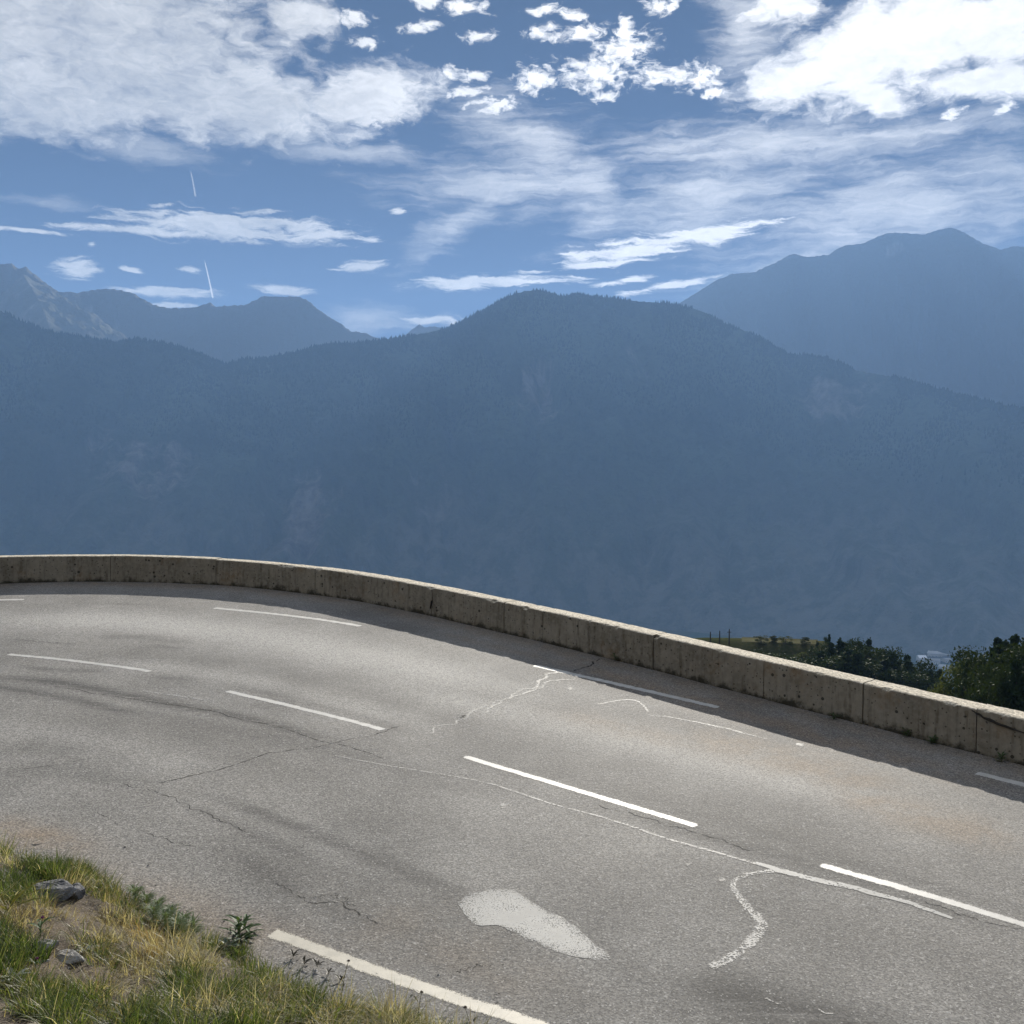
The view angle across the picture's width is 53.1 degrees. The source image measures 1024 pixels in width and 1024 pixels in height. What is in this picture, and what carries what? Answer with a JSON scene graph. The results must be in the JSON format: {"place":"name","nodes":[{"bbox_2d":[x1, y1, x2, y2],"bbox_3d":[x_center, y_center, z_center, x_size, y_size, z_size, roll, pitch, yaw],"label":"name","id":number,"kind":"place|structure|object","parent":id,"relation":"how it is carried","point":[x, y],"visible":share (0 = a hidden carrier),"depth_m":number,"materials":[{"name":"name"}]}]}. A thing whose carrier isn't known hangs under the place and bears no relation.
{"place":"outdoors","nodes":[
{"label":"outdoors","id":0,"kind":"place"},
{"bbox_2d":[0,274,126,341],"bbox_3d":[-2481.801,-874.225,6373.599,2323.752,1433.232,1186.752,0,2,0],"label":"mountain","id":1,"kind":"structure","parent":0,"point":[25,297],"depth_m":6551.95,"materials":[{"name":"blue stone"}]},
{"bbox_2d":[0,263,377,363],"bbox_3d":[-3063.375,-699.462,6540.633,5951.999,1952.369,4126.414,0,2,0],"label":"mountain","id":2,"kind":"structure","parent":0,"point":[265,326],"depth_m":7298.02,"materials":[{"name":"blue stone"}]},
{"bbox_2d":[0,831,507,1023],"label":"verge","id":3,"kind":"structure","parent":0,"point":[64,942],"depth_m":6.61,"materials":[{"name":"green plant"}]},
{"bbox_2d":[1,967,29,983],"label":"weed","id":4,"kind":"object","parent":3,"relation":"on","point":[15,973],"visible":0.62,"depth_m":5.76,"materials":[{"name":"green plant"}]},
{"bbox_2d":[0,879,50,913],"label":"grass tuft","id":5,"kind":"object","parent":3,"relation":"on","point":[16,897],"visible":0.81,"depth_m":6.78,"materials":[{"name":"green plant"}]},
{"bbox_2d":[25,957,46,967],"bbox_3d":[-2.784,2.631,5.964,0.116,0.072,0.073,0,2,5],"label":"flower","id":6,"kind":"object","parent":3,"relation":"on","point":[35,962],"visible":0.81,"depth_m":5.98,"materials":[{"name":"green plant"}]},
{"bbox_2d":[26,916,52,936],"bbox_3d":[-2.995,2.632,6.510,0.145,0.144,0.134,1,2,35],"label":"flower","id":7,"kind":"object","parent":3,"relation":"on","point":[40,923],"visible":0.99,"depth_m":6.51,"materials":[{"name":"green plant"}]},
{"bbox_2d":[38,939,58,949],"bbox_3d":[-2.902,2.701,6.372,0.158,0.091,0.100,-9,11,-17],"label":"rock","id":8,"kind":"object","parent":3,"relation":"on","point":[50,943],"visible":0.4,"depth_m":6.36,"materials":[{"name":"stone"}]},
{"bbox_2d":[32,879,76,901],"bbox_3d":[-3.387,2.785,7.524,0.367,0.144,0.208,-9,10,-11],"label":"rock","id":9,"kind":"object","parent":3,"relation":"on","point":[66,886],"visible":0.57,"depth_m":7.49,"materials":[{"name":"grey stone"}]},
{"bbox_2d":[55,949,84,963],"bbox_3d":[-2.710,2.740,6.259,0.241,0.089,0.136,-8,4,29],"label":"rock","id":10,"kind":"object","parent":3,"relation":"on","point":[77,958],"visible":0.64,"depth_m":6.23,"materials":[{"name":"stone"}]},
{"bbox_2d":[71,882,85,898],"bbox_3d":[-3.236,2.831,7.617,0.136,0.132,0.136,-8,5,23],"label":"rock","id":11,"kind":"object","parent":3,"relation":"on","point":[80,892],"visible":0.72,"depth_m":7.59,"materials":[{"name":"grey stone"}]},
{"bbox_2d":[125,883,146,902],"bbox_3d":[-2.955,2.998,8.019,0.193,0.156,0.198,0,2,0],"label":"yarrow","id":12,"kind":"object","parent":3,"relation":"on","point":[137,888],"visible":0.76,"depth_m":8.03,"materials":[{"name":"green plant"}]},
{"bbox_2d":[134,887,158,907],"bbox_3d":[-2.855,3.029,7.991,0.195,0.159,0.191,2,3,40],"label":"yarrow","id":13,"kind":"object","parent":3,"relation":"on","point":[148,896],"visible":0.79,"depth_m":7.99,"materials":[{"name":"green plant"}]},
{"bbox_2d":[138,902,163,921],"bbox_3d":[-2.691,3.000,7.676,0.202,0.164,0.199,0,2,0],"label":"yarrow","id":14,"kind":"object","parent":3,"relation":"on","point":[150,907],"visible":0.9,"depth_m":7.68,"materials":[{"name":"green plant"}]},
{"bbox_2d":[147,895,168,914],"bbox_3d":[-2.766,3.085,7.999,0.201,0.147,0.194,0,2,0],"label":"yarrow","id":15,"kind":"object","parent":3,"relation":"on","point":[161,899],"visible":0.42,"depth_m":8.01,"materials":[{"name":"green plant"}]},
{"bbox_2d":[152,906,177,928],"bbox_3d":[-2.583,3.033,7.628,0.199,0.164,0.204,0,2,0],"label":"yarrow","id":16,"kind":"object","parent":3,"relation":"on","point":[164,915],"visible":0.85,"depth_m":7.63,"materials":[{"name":"green plant"}]},
{"bbox_2d":[159,903,180,917],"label":"yarrow","id":17,"kind":"object","parent":3,"relation":"on","point":[168,906],"visible":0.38,"depth_m":7.96,"materials":[{"name":"green plant"}]},
{"bbox_2d":[167,910,189,934],"bbox_3d":[-2.477,3.062,7.583,0.198,0.155,0.205,0,2,0],"label":"yarrow","id":18,"kind":"object","parent":3,"relation":"on","point":[178,918],"visible":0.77,"depth_m":7.59,"materials":[{"name":"green plant"}]},
{"bbox_2d":[173,909,194,927],"bbox_3d":[-2.527,3.135,7.861,0.191,0.153,0.202,0,2,0],"label":"yarrow","id":19,"kind":"object","parent":3,"relation":"on","point":[187,915],"visible":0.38,"depth_m":7.88,"materials":[{"name":"green plant"}]},
{"bbox_2d":[184,913,204,935],"bbox_3d":[-2.418,3.142,7.758,0.190,0.161,0.200,-1,2,-28],"label":"yarrow","id":20,"kind":"object","parent":3,"relation":"on","point":[193,922],"visible":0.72,"depth_m":7.76,"materials":[{"name":"green plant"}]},
{"bbox_2d":[220,937,240,949],"bbox_3d":[-2.108,3.223,7.614,0.187,0.087,0.142,1,2,34],"label":"weed","id":21,"kind":"object","parent":3,"relation":"on","point":[226,942],"visible":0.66,"depth_m":7.63,"materials":[{"name":"green plant"}]},
{"bbox_2d":[339,959,349,989],"bbox_3d":[-1.172,3.220,7.135,0.064,0.230,0.105,-1,2,-33],"label":"dry stalk","id":22,"kind":"object","parent":3,"relation":"on","point":[348,960],"visible":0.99,"depth_m":7.14,"materials":[{"name":"plant"}]},
{"bbox_2d":[405,324,439,336],"bbox_3d":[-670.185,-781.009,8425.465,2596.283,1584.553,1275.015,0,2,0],"label":"mountain","id":23,"kind":"structure","parent":0,"point":[418,329],"depth_m":8608.74,"materials":[{"name":"blue stone"}]},
{"bbox_2d":[0,582,1023,1023],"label":"road","id":24,"kind":"structure","parent":0,"point":[496,826],"depth_m":10.29,"materials":[{"name":"grey asphalt"}]},
{"bbox_2d":[220,914,256,941],"bbox_3d":[-2.080,3.152,7.761,0.292,0.268,0.292,1,2,22],"label":"weed","id":25,"kind":"object","parent":24,"relation":"on","point":[238,919],"visible":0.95,"depth_m":7.77,"materials":[{"name":"green plant"}]},
{"bbox_2d":[231,914,262,934],"bbox_3d":[-2.031,3.213,7.893,0.270,0.182,0.279,0,2,0],"label":"weed","id":26,"kind":"object","parent":24,"relation":"on","point":[244,924],"visible":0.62,"depth_m":7.89,"materials":[{"name":"green plant"}]},
{"bbox_2d":[287,949,299,956],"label":"seedling","id":27,"kind":"object","parent":24,"relation":"on","point":[294,953],"visible":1,"depth_m":7.55,"materials":[{"name":"green plant"}]},
{"bbox_2d":[299,955,310,963],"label":"seedling","id":28,"kind":"object","parent":24,"relation":"on","point":[304,960],"visible":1,"depth_m":7.45,"materials":[{"name":"green plant"}]},
{"bbox_2d":[309,958,324,966],"bbox_3d":[-1.415,3.269,7.429,0.108,0.053,0.085,1,2,25],"label":"seedling","id":29,"kind":"object","parent":24,"relation":"on","point":[317,962],"visible":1,"depth_m":7.43,"materials":[{"name":"green plant"}]},
{"bbox_2d":[0,554,1023,765],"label":"parapet wall","id":30,"kind":"structure","parent":24,"relation":"on","point":[988,730],"depth_m":16.86,"materials":[{"name":"concrete"}]},
{"bbox_2d":[927,735,937,742],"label":"weed","id":31,"kind":"object","parent":24,"relation":"on","point":[933,740],"visible":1,"depth_m":13.14,"materials":[{"name":"green plant"}]},
{"bbox_2d":[995,752,1008,761],"bbox_3d":[5.976,2.996,12.520,0.186,0.128,0.173,0,2,0],"label":"weed","id":32,"kind":"object","parent":24,"relation":"on","point":[1002,755],"visible":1,"depth_m":12.53,"materials":[{"name":"green plant"}]},
{"bbox_2d":[0,290,1023,660],"bbox_3d":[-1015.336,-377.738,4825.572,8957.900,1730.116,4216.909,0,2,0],"label":"mountain","id":33,"kind":"structure","parent":0,"point":[550,496],"depth_m":4741.91,"materials":[{"name":"blue stone"}]},
{"bbox_2d":[0,288,1023,491],"bbox_3d":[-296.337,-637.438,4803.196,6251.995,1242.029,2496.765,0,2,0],"label":"forest","id":34,"kind":"object","parent":33,"relation":"on","point":[1007,413],"visible":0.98,"depth_m":5270.48,"materials":[{"name":"plant"}]},
{"bbox_2d":[0,0,1023,339],"label":"sky","id":35,"kind":"structure","parent":0,"point":[388,167],"materials":[{"name":"blue"}]},
{"bbox_2d":[742,637,817,643],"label":"field","id":36,"kind":"structure","parent":0,"point":[752,639],"depth_m":249.79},
{"bbox_2d":[769,635,777,643],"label":"broadleaf tree","id":37,"kind":"object","parent":36,"relation":"on","point":[773,639],"visible":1,"depth_m":245.03,"materials":[{"name":"green plant"}]},
{"bbox_2d":[776,636,792,643],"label":"broadleaf tree","id":38,"kind":"object","parent":36,"relation":"on","point":[783,640],"visible":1,"depth_m":244.58,"materials":[{"name":"green plant"}]},
{"bbox_2d":[652,629,954,688],"bbox_3d":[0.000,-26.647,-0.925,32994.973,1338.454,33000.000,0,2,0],"label":"ground","id":39,"kind":"structure","parent":0,"point":[768,647],"depth_m":245.97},
{"bbox_2d":[750,648,765,653],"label":"broadleaf tree","id":40,"kind":"object","parent":39,"relation":"on","point":[759,650],"visible":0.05,"depth_m":235.29,"materials":[{"name":"green plant"}]},
{"bbox_2d":[753,636,768,643],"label":"broadleaf tree","id":41,"kind":"object","parent":39,"relation":"on","point":[759,639],"visible":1,"depth_m":244.49,"materials":[{"name":"green plant"}]},
{"bbox_2d":[773,654,797,661],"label":"broadleaf tree","id":42,"kind":"object","parent":39,"relation":"on","point":[787,658],"visible":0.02,"depth_m":226.40,"materials":[{"name":"green plant"}]},
{"bbox_2d":[793,652,813,660],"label":"broadleaf tree","id":43,"kind":"object","parent":39,"relation":"on","point":[803,655],"visible":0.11,"depth_m":230.25,"materials":[{"name":"green plant"}]},
{"bbox_2d":[800,637,809,645],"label":"broadleaf tree","id":44,"kind":"object","parent":39,"relation":"on","point":[804,642],"visible":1,"depth_m":242.07,"materials":[{"name":"green plant"}]},
{"bbox_2d":[805,642,828,657],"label":"broadleaf tree","id":45,"kind":"object","parent":39,"relation":"on","point":[816,649],"visible":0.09,"depth_m":228.12,"materials":[{"name":"green plant"}]},
{"bbox_2d":[792,656,843,671],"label":"broadleaf tree","id":46,"kind":"object","parent":39,"relation":"on","point":[823,662],"visible":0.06,"depth_m":214.29,"materials":[{"name":"green plant"}]},
{"bbox_2d":[810,649,827,666],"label":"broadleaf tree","id":47,"kind":"object","parent":39,"relation":"on","point":[820,654],"visible":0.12,"depth_m":218.88,"materials":[{"name":"green plant"}]},
{"bbox_2d":[800,654,850,671],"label":"broadleaf tree","id":48,"kind":"object","parent":39,"relation":"on","point":[808,660],"visible":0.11,"depth_m":217.97,"materials":[{"name":"green plant"}]},
{"bbox_2d":[825,634,830,652],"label":"fir tree","id":49,"kind":"object","parent":39,"relation":"on","point":[829,638],"visible":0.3,"depth_m":234.78,"materials":[{"name":"green plant"}]},
{"bbox_2d":[807,653,854,670],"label":"broadleaf tree","id":50,"kind":"object","parent":39,"relation":"on","point":[835,660],"visible":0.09,"depth_m":215.15,"materials":[{"name":"green plant"}]},
{"bbox_2d":[825,642,839,657],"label":"fir tree","id":51,"kind":"object","parent":39,"relation":"on","point":[832,650],"visible":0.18,"depth_m":224.24,"materials":[{"name":"green plant"}]},
{"bbox_2d":[834,639,842,653],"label":"fir tree","id":52,"kind":"object","parent":39,"relation":"on","point":[838,646],"visible":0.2,"depth_m":227.70,"materials":[{"name":"green plant"}]},
{"bbox_2d":[836,641,846,653],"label":"fir tree","id":53,"kind":"object","parent":39,"relation":"on","point":[843,644],"visible":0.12,"depth_m":226.41,"materials":[{"name":"green plant"}]},
{"bbox_2d":[837,650,852,671],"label":"fir tree","id":54,"kind":"object","parent":39,"relation":"on","point":[847,653],"visible":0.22,"depth_m":216.38,"materials":[{"name":"green plant"}]},
{"bbox_2d":[839,644,863,655],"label":"broadleaf tree","id":55,"kind":"object","parent":39,"relation":"on","point":[855,650],"visible":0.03,"depth_m":224.87,"materials":[{"name":"green plant"}]},
{"bbox_2d":[846,651,868,677],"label":"fir tree","id":56,"kind":"object","parent":39,"relation":"on","point":[858,656],"visible":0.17,"depth_m":212.96,"materials":[{"name":"green plant"}]},
{"bbox_2d":[840,658,882,678],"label":"broadleaf tree","id":57,"kind":"object","parent":39,"relation":"on","point":[872,665],"visible":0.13,"depth_m":212.51,"materials":[{"name":"green plant"}]},
{"bbox_2d":[849,637,874,660],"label":"broadleaf tree","id":58,"kind":"object","parent":39,"relation":"on","point":[857,643],"visible":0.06,"depth_m":232.23,"materials":[{"name":"green plant"}]},
{"bbox_2d":[865,637,872,650],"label":"fir tree","id":59,"kind":"object","parent":39,"relation":"on","point":[869,642],"visible":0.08,"depth_m":236.09,"materials":[{"name":"green plant"}]},
{"bbox_2d":[862,650,875,664],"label":"broadleaf tree","id":60,"kind":"object","parent":39,"relation":"on","point":[868,657],"visible":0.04,"depth_m":227.28,"materials":[{"name":"green plant"}]},
{"bbox_2d":[860,646,880,662],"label":"broadleaf tree","id":61,"kind":"object","parent":39,"relation":"on","point":[873,654],"visible":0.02,"depth_m":226.75,"materials":[{"name":"green plant"}]},
{"bbox_2d":[865,647,887,663],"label":"broadleaf tree","id":62,"kind":"object","parent":39,"relation":"on","point":[883,656],"visible":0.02,"depth_m":227.21,"materials":[{"name":"green plant"}]},
{"bbox_2d":[845,665,908,683],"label":"broadleaf tree","id":63,"kind":"object","parent":39,"relation":"on","point":[880,678],"visible":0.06,"depth_m":212.65,"materials":[{"name":"green plant"}]},
{"bbox_2d":[873,647,890,658],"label":"broadleaf tree","id":64,"kind":"object","parent":39,"relation":"on","point":[882,651],"visible":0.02,"depth_m":234.56,"materials":[{"name":"green plant"}]},
{"bbox_2d":[872,669,900,682],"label":"broadleaf tree","id":65,"kind":"object","parent":39,"relation":"on","point":[891,678],"visible":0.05,"depth_m":210.82,"materials":[{"name":"green plant"}]},
{"bbox_2d":[876,659,896,679],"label":"fir tree","id":66,"kind":"object","parent":39,"relation":"on","point":[885,663],"visible":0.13,"depth_m":214.95,"materials":[{"name":"green plant"}]},
{"bbox_2d":[884,646,905,666],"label":"broadleaf tree","id":67,"kind":"object","parent":39,"relation":"on","point":[899,653],"visible":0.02,"depth_m":236.21,"materials":[{"name":"green plant"}]},
{"bbox_2d":[887,651,903,671],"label":"fir tree","id":68,"kind":"object","parent":39,"relation":"on","point":[893,659],"visible":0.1,"depth_m":220.44,"materials":[{"name":"green plant"}]},
{"bbox_2d":[898,665,917,675],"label":"broadleaf tree","id":69,"kind":"object","parent":39,"relation":"on","point":[907,669],"visible":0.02,"depth_m":219.09,"materials":[{"name":"green plant"}]},
{"bbox_2d":[903,654,913,666],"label":"fir tree","id":70,"kind":"object","parent":39,"relation":"on","point":[907,656],"visible":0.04,"depth_m":229.00,"materials":[{"name":"green plant"}]},
{"bbox_2d":[903,659,914,672],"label":"fir tree","id":71,"kind":"object","parent":39,"relation":"on","point":[908,663],"visible":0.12,"depth_m":220.08,"materials":[{"name":"green plant"}]},
{"bbox_2d":[894,670,925,687],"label":"broadleaf tree","id":72,"kind":"object","parent":39,"relation":"on","point":[909,681],"visible":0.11,"depth_m":211.15,"materials":[{"name":"green plant"}]},
{"bbox_2d":[905,671,933,690],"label":"broadleaf tree","id":73,"kind":"object","parent":39,"relation":"on","point":[928,681],"visible":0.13,"depth_m":212.51,"materials":[{"name":"green plant"}]},
{"bbox_2d":[916,655,926,662],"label":"house","id":74,"kind":"structure","parent":39,"relation":"on","point":[918,658],"depth_m":3522.49,"materials":[{"name":"white metal"}]},
{"bbox_2d":[913,657,936,677],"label":"broadleaf tree","id":75,"kind":"object","parent":39,"relation":"on","point":[923,666],"visible":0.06,"depth_m":232.34,"materials":[{"name":"green plant"}]},
{"bbox_2d":[921,669,933,688],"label":"fir tree","id":76,"kind":"object","parent":39,"relation":"on","point":[930,672],"visible":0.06,"depth_m":217.50,"materials":[{"name":"green plant"}]},
{"bbox_2d":[928,658,940,663],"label":"house","id":77,"kind":"structure","parent":39,"relation":"on","point":[936,661],"depth_m":3496.91,"materials":[{"name":"grey"}]},
{"bbox_2d":[924,671,945,684],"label":"broadleaf tree","id":78,"kind":"object","parent":39,"relation":"on","point":[936,676],"visible":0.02,"depth_m":226.64,"materials":[{"name":"green plant"}]},
{"bbox_2d":[927,651,948,656],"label":"house","id":79,"kind":"structure","parent":39,"relation":"on","point":[935,653],"depth_m":3616.51,"materials":[{"name":"grey"}]},
{"bbox_2d":[927,681,951,693],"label":"broadleaf tree","id":80,"kind":"object","parent":39,"relation":"on","point":[938,686],"visible":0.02,"depth_m":138.24,"materials":[{"name":"green plant"}]},
{"bbox_2d":[938,664,949,668],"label":"house","id":81,"kind":"structure","parent":39,"relation":"on","point":[940,666],"depth_m":3404.12,"materials":[{"name":"grey"}]},
{"bbox_2d":[941,658,951,662],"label":"house","id":82,"kind":"structure","parent":39,"relation":"on","point":[945,660],"depth_m":3528.69,"materials":[{"name":"grey"}]},
{"bbox_2d":[933,661,972,697],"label":"broadleaf tree","id":83,"kind":"object","parent":39,"relation":"on","point":[941,690],"visible":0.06,"depth_m":128.42,"materials":[{"name":"green plant"}]},
{"bbox_2d":[943,665,984,697],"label":"broadleaf tree","id":84,"kind":"object","parent":39,"relation":"on","point":[954,690],"visible":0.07,"depth_m":109.50,"materials":[{"name":"green plant"}]},
{"bbox_2d":[948,645,985,675],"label":"broadleaf tree","id":85,"kind":"object","parent":39,"relation":"on","point":[960,653],"visible":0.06,"depth_m":135.49,"materials":[{"name":"green plant"}]},
{"bbox_2d":[944,650,991,693],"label":"broadleaf tree","id":86,"kind":"object","parent":39,"relation":"on","point":[967,668],"visible":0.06,"depth_m":112.10,"materials":[{"name":"green plant"}]},
{"bbox_2d":[953,673,982,699],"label":"broadleaf tree","id":87,"kind":"object","parent":39,"relation":"on","point":[961,689],"visible":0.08,"depth_m":99.94,"materials":[{"name":"green plant"}]},
{"bbox_2d":[964,662,997,702],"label":"broadleaf tree","id":88,"kind":"object","parent":39,"relation":"on","point":[973,677],"visible":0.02,"depth_m":96.68,"materials":[{"name":"green plant"}]},
{"bbox_2d":[974,644,992,666],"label":"broadleaf tree","id":89,"kind":"object","parent":39,"relation":"on","point":[986,653],"visible":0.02,"depth_m":134.70,"materials":[{"name":"green plant"}]},
{"bbox_2d":[988,646,994,661],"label":"fir tree","id":90,"kind":"object","parent":39,"relation":"on","point":[991,649],"visible":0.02,"depth_m":118.59,"materials":[{"name":"green plant"}]},
{"bbox_2d":[976,662,1008,702],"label":"broadleaf tree","id":91,"kind":"object","parent":39,"relation":"on","point":[995,668],"visible":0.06,"depth_m":97.81,"materials":[{"name":"green plant"}]},
{"bbox_2d":[966,669,1023,711],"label":"broadleaf tree","id":92,"kind":"object","parent":39,"relation":"on","point":[981,694],"visible":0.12,"depth_m":90.85,"materials":[{"name":"green plant"}]},
{"bbox_2d":[992,637,1001,647],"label":"fir tree","id":93,"kind":"object","parent":39,"relation":"on","point":[997,640],"visible":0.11,"depth_m":132.44,"materials":[{"name":"green plant"}]},
{"bbox_2d":[990,643,1004,666],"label":"fir tree","id":94,"kind":"object","parent":39,"relation":"on","point":[998,650],"visible":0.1,"depth_m":113.79,"materials":[{"name":"green plant"}]},
{"bbox_2d":[982,645,1023,674],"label":"broadleaf tree","id":95,"kind":"object","parent":39,"relation":"on","point":[1011,656],"visible":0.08,"depth_m":106.93,"materials":[{"name":"green plant"}]},
{"bbox_2d":[1001,639,1008,648],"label":"fir tree","id":96,"kind":"object","parent":39,"relation":"on","point":[1005,642],"visible":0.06,"depth_m":131.48,"materials":[{"name":"green plant"}]},
{"bbox_2d":[988,642,1023,668],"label":"broadleaf tree","id":97,"kind":"object","parent":39,"relation":"on","point":[1012,652],"visible":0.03,"depth_m":109.47,"materials":[{"name":"green plant"}]},
{"bbox_2d":[992,668,1023,710],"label":"broadleaf tree","id":98,"kind":"object","parent":39,"relation":"on","point":[1003,688],"visible":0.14,"depth_m":90.47,"materials":[{"name":"green plant"}]},
{"bbox_2d":[999,656,1023,710],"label":"fir tree","id":99,"kind":"object","parent":39,"relation":"on","point":[1016,676],"visible":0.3,"depth_m":89.42,"materials":[{"name":"green plant"}]},
{"bbox_2d":[1005,634,1023,650],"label":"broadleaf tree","id":100,"kind":"object","parent":39,"relation":"on","point":[1015,638],"visible":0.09,"depth_m":129.71,"materials":[{"name":"green plant"}]},
{"bbox_2d":[680,227,1023,407],"bbox_3d":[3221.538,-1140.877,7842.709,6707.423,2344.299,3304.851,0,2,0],"label":"mountain","id":101,"kind":"structure","parent":0,"point":[941,308],"depth_m":8441.55,"materials":[{"name":"blue stone"}]}
]}

